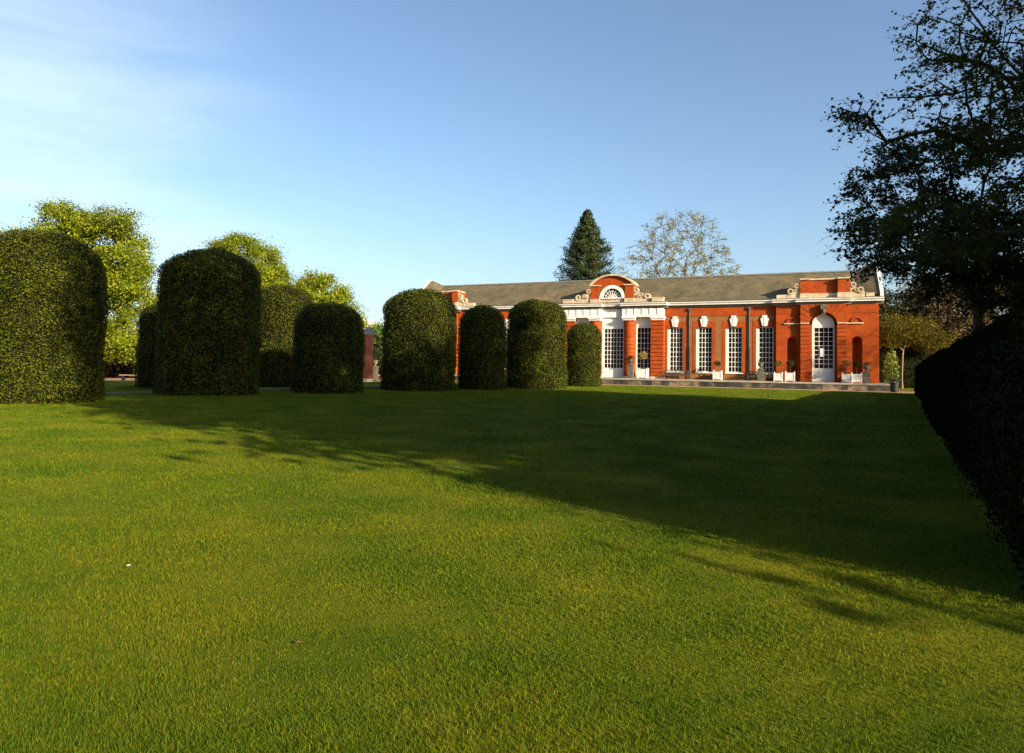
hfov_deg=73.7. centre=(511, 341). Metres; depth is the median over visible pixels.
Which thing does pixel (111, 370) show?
beech hedge
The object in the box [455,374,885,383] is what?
terrace paving
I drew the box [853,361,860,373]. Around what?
topiary tree
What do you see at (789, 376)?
wooden planter
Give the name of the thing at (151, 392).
tarmac path
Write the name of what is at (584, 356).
clipped holly dome
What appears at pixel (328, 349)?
clipped holly dome
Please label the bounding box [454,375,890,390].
terrace wall
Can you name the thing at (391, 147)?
sky
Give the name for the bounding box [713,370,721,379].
wooden planter
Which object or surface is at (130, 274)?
chestnut tree
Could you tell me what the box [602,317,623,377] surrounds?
garden door
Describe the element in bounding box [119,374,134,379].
park bench
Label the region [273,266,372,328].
chestnut tree
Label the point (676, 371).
garden bench
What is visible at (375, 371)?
garden urn
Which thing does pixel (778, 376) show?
wooden planter
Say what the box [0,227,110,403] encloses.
clipped holly dome
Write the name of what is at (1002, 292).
woodland tree
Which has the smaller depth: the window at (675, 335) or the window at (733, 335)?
the window at (733, 335)
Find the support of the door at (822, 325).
in the orangery
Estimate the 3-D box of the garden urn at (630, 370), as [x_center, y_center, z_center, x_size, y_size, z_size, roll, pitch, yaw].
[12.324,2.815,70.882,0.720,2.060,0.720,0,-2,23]
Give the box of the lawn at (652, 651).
[0,377,1023,752]
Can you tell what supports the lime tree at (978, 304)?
on the lawn at (652, 651)
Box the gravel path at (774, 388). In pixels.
[455,380,913,392]
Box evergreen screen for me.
[898,292,999,346]
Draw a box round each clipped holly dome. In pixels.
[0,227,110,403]
[132,303,158,387]
[152,246,262,395]
[258,283,313,386]
[289,301,366,393]
[378,288,457,391]
[456,303,508,389]
[505,298,567,388]
[565,322,602,386]
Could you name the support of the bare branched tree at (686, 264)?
on the lawn at (652, 651)
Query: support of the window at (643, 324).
in the orangery
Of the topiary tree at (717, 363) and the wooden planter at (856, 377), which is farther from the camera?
the topiary tree at (717, 363)
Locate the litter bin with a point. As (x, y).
(894, 386)
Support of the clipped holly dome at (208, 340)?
on the lawn at (652, 651)
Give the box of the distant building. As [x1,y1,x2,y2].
[363,319,383,343]
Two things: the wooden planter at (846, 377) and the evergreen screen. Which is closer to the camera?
the wooden planter at (846, 377)
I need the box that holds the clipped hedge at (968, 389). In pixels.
[913,296,1023,600]
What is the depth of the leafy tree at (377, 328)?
110.84 m
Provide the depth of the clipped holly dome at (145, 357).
42.06 m
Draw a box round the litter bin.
[887,379,901,391]
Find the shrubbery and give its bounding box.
[879,328,958,387]
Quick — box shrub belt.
[116,335,383,373]
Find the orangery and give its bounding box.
[422,264,883,382]
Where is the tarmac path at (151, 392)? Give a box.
[105,385,376,393]
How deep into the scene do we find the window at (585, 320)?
77.28 m
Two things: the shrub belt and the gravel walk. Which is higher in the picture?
the shrub belt
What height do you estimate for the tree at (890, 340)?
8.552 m
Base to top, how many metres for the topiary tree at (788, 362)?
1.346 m
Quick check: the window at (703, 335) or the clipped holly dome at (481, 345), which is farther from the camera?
the window at (703, 335)
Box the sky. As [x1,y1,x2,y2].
[0,0,1023,339]
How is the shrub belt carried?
on the lawn at (652, 651)
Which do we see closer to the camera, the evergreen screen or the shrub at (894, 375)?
the shrub at (894, 375)
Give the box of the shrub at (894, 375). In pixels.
[881,349,899,383]
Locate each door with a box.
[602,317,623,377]
[812,315,834,381]
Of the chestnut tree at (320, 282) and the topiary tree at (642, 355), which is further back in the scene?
the chestnut tree at (320, 282)
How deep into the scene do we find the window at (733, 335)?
70.81 m
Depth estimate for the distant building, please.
201.43 m
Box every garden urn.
[373,360,378,378]
[626,359,634,377]
[756,362,764,380]
[862,365,870,382]
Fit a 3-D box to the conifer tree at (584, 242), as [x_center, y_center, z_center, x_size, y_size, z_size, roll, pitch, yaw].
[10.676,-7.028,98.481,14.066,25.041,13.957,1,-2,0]
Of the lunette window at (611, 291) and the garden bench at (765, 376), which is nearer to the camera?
the garden bench at (765, 376)
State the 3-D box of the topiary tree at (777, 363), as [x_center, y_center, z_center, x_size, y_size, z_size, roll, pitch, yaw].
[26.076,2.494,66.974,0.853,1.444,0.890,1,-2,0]
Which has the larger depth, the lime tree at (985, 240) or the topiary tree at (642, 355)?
the topiary tree at (642, 355)
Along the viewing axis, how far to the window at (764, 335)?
69.61 m
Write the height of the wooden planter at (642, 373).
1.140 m
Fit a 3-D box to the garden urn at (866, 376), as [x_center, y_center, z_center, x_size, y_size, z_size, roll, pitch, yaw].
[32.303,3.006,62.235,0.720,1.660,0.720,0,-2,23]
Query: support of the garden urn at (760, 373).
on the terrace paving
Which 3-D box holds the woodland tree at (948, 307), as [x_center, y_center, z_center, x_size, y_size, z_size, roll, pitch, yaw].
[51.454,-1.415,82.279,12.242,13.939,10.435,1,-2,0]
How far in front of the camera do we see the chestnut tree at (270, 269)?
80.48 m
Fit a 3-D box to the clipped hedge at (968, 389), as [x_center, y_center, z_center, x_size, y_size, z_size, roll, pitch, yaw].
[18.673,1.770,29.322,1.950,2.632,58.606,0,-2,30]
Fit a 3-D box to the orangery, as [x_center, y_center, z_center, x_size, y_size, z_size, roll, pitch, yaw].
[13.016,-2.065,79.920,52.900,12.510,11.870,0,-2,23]
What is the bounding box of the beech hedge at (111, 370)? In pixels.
[103,357,136,377]
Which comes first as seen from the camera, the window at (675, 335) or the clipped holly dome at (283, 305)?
the clipped holly dome at (283, 305)
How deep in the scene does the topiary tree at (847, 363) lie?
64.36 m
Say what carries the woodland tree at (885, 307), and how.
on the lawn at (652, 651)
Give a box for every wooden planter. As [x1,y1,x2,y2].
[637,368,648,378]
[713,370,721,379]
[774,372,782,380]
[785,371,794,381]
[842,373,851,382]
[852,373,861,382]
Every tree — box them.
[0,195,159,369]
[199,230,300,288]
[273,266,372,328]
[366,319,384,343]
[553,208,621,280]
[616,209,740,277]
[639,351,646,363]
[714,361,720,371]
[774,360,782,372]
[786,360,793,365]
[819,0,1023,287]
[823,97,1023,334]
[842,360,851,373]
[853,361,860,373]
[879,286,918,345]
[879,312,959,387]
[891,279,996,343]
[941,273,1019,336]
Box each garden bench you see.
[663,370,688,378]
[747,371,774,380]
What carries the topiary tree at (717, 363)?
in the wooden planter at (717, 375)
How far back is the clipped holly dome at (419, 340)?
44.03 m
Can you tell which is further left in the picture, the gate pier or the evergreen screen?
the gate pier
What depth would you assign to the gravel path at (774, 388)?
62.93 m
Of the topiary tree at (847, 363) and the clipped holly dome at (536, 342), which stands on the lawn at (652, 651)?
the clipped holly dome at (536, 342)
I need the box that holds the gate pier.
[362,327,375,381]
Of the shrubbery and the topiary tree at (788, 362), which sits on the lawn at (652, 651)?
the shrubbery
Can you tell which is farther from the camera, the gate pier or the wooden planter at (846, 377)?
the gate pier
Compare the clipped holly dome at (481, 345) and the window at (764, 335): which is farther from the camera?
the window at (764, 335)
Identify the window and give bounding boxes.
[576,318,590,323]
[599,285,624,298]
[636,317,650,374]
[666,328,682,372]
[695,328,712,372]
[725,327,742,373]
[755,327,773,373]
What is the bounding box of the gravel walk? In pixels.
[102,378,137,380]

